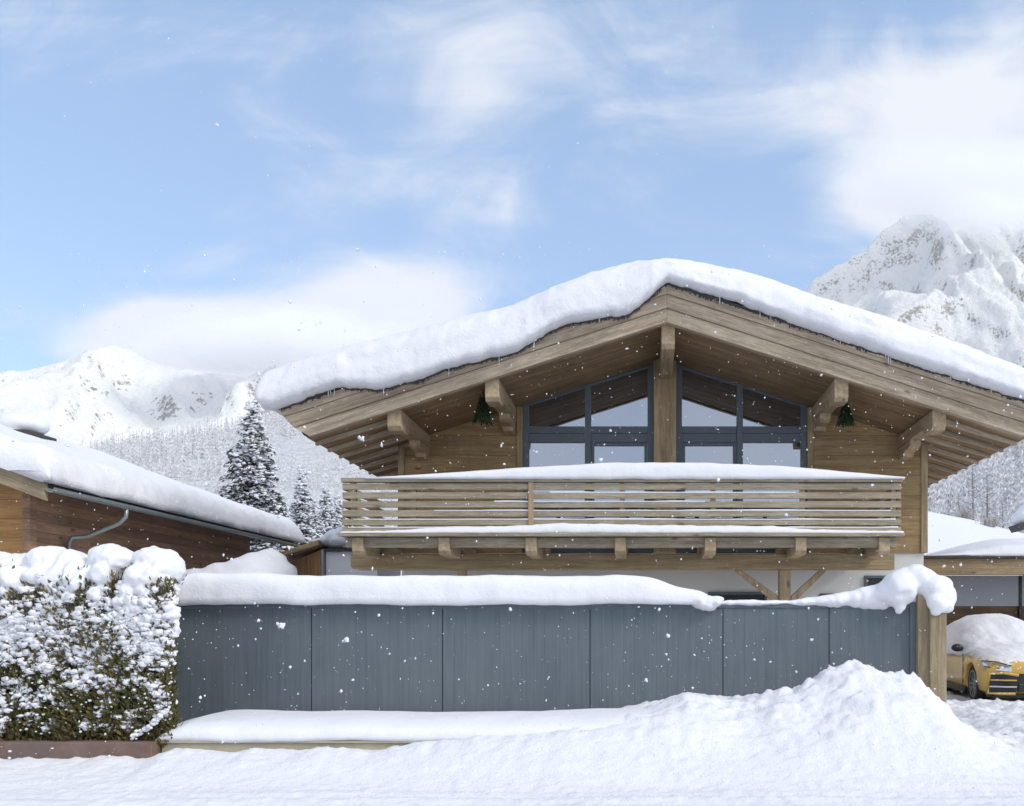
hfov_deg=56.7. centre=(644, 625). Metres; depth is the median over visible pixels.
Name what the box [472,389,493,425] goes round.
hanging greenery
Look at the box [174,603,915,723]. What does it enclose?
fence
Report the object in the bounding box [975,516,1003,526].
bush
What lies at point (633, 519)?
snow
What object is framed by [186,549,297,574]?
snow pile
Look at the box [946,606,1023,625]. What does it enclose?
garage door
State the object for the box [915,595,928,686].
gate post
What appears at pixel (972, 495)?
larch tree
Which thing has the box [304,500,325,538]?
spruce tree
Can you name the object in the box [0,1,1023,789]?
falling snow
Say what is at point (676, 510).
balcony railing slat
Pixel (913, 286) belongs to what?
mountain
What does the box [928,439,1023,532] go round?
forest
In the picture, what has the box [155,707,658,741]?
ledge snow
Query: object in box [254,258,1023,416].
roof snow
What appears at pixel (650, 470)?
railing snow
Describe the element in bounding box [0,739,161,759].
garden wall
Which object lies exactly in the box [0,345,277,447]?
mountain
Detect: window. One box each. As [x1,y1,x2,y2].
[523,364,652,552]
[676,364,806,552]
[708,592,766,600]
[864,576,884,586]
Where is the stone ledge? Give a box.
[160,740,437,752]
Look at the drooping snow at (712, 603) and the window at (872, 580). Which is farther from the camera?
the window at (872, 580)
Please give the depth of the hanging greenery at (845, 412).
19.34 m
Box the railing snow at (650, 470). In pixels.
[365,462,904,479]
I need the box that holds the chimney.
[13,429,56,441]
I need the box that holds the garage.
[924,556,1023,625]
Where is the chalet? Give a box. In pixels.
[278,283,1023,608]
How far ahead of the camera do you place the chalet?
19.75 m
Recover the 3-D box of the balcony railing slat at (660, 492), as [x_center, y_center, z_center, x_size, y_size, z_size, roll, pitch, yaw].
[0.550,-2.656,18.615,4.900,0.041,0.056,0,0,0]
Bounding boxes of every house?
[0,468,300,569]
[1008,522,1023,575]
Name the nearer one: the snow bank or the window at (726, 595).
the snow bank
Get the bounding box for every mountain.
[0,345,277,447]
[806,213,1023,367]
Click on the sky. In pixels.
(847, 91)
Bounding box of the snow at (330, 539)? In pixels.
[308,526,351,548]
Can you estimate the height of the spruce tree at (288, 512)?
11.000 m
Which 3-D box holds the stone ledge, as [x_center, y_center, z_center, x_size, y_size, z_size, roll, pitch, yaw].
[-3.725,1.788,12.943,5.050,0.625,1.915,0,0,0]
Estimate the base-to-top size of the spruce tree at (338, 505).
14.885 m
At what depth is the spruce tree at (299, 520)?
77.74 m
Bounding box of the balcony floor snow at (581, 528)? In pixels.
[339,523,903,532]
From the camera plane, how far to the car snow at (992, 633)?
21.10 m
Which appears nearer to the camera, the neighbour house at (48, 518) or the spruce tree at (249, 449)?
the neighbour house at (48, 518)
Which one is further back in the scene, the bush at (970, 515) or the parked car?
the bush at (970, 515)
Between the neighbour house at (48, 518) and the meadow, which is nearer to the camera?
the neighbour house at (48, 518)
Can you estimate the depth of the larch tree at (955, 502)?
108.07 m
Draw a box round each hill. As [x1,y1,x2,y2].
[107,417,397,534]
[401,444,1023,575]
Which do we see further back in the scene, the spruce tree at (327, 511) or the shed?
the spruce tree at (327, 511)
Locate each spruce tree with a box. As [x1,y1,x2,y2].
[216,399,298,552]
[284,507,293,548]
[289,469,321,544]
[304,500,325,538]
[318,487,338,533]
[332,495,344,528]
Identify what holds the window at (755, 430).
in the chalet
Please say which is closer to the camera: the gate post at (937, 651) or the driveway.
the gate post at (937, 651)
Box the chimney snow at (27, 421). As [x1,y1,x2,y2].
[0,412,49,434]
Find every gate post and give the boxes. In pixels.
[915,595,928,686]
[929,609,945,702]
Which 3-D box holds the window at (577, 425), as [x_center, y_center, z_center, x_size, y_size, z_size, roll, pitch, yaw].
[-1.300,-3.859,21.565,3.005,4.357,0.150,0,0,0]
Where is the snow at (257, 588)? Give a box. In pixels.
[178,573,707,605]
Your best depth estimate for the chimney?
21.78 m
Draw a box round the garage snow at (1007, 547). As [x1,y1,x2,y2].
[924,538,1023,555]
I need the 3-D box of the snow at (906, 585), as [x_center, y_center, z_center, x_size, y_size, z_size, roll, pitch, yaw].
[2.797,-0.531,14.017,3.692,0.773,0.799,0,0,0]
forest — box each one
[67,410,397,531]
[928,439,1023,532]
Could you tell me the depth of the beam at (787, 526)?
18.59 m
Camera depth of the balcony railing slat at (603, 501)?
18.59 m
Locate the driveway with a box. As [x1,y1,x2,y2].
[946,689,1023,734]
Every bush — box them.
[952,506,977,518]
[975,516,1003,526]
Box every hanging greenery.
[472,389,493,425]
[835,403,855,427]
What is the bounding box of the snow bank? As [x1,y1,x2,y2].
[0,659,1023,805]
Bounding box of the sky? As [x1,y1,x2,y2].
[0,0,1023,375]
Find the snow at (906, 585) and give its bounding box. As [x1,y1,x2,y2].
[721,564,956,615]
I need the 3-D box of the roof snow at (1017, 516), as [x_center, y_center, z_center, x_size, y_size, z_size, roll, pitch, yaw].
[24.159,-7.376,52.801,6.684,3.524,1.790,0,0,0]
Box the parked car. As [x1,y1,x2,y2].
[946,644,1023,699]
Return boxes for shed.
[280,540,400,575]
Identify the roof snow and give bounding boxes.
[0,424,304,542]
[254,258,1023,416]
[1011,504,1023,524]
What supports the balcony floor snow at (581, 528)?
on the chalet
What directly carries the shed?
on the garden snow
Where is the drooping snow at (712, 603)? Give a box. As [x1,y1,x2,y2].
[692,595,723,610]
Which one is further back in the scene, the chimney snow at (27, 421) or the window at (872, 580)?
the chimney snow at (27, 421)
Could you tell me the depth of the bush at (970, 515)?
89.69 m
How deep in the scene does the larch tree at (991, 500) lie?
90.01 m
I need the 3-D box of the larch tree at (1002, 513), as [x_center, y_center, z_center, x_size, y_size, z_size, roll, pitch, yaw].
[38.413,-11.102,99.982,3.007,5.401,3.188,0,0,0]
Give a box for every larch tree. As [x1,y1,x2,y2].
[949,493,965,517]
[961,464,985,519]
[970,468,1002,518]
[993,497,1011,528]
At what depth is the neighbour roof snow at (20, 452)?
19.82 m
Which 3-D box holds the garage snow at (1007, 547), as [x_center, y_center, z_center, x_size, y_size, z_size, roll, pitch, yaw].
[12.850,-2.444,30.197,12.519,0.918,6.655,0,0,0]
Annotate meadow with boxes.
[924,511,1023,575]
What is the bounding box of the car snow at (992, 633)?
[946,613,1023,656]
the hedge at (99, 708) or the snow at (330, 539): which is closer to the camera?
the hedge at (99, 708)
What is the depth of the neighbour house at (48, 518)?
19.40 m
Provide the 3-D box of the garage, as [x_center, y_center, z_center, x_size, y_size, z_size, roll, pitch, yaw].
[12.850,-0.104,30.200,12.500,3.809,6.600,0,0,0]
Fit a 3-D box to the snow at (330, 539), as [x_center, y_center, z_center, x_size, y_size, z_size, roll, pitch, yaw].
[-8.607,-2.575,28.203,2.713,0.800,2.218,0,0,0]
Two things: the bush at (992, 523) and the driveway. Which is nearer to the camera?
the driveway
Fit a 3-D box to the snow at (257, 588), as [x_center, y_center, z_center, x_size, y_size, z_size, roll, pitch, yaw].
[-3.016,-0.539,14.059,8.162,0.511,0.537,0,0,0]
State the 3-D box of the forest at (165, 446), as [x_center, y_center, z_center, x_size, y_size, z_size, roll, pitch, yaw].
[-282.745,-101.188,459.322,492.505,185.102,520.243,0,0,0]
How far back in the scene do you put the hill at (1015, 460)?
273.69 m
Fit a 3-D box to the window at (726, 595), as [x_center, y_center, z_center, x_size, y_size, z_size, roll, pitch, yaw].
[2.141,-0.212,21.518,1.359,1.124,0.057,0,0,0]
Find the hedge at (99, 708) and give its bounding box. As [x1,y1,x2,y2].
[0,543,187,748]
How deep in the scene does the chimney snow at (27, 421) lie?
21.68 m

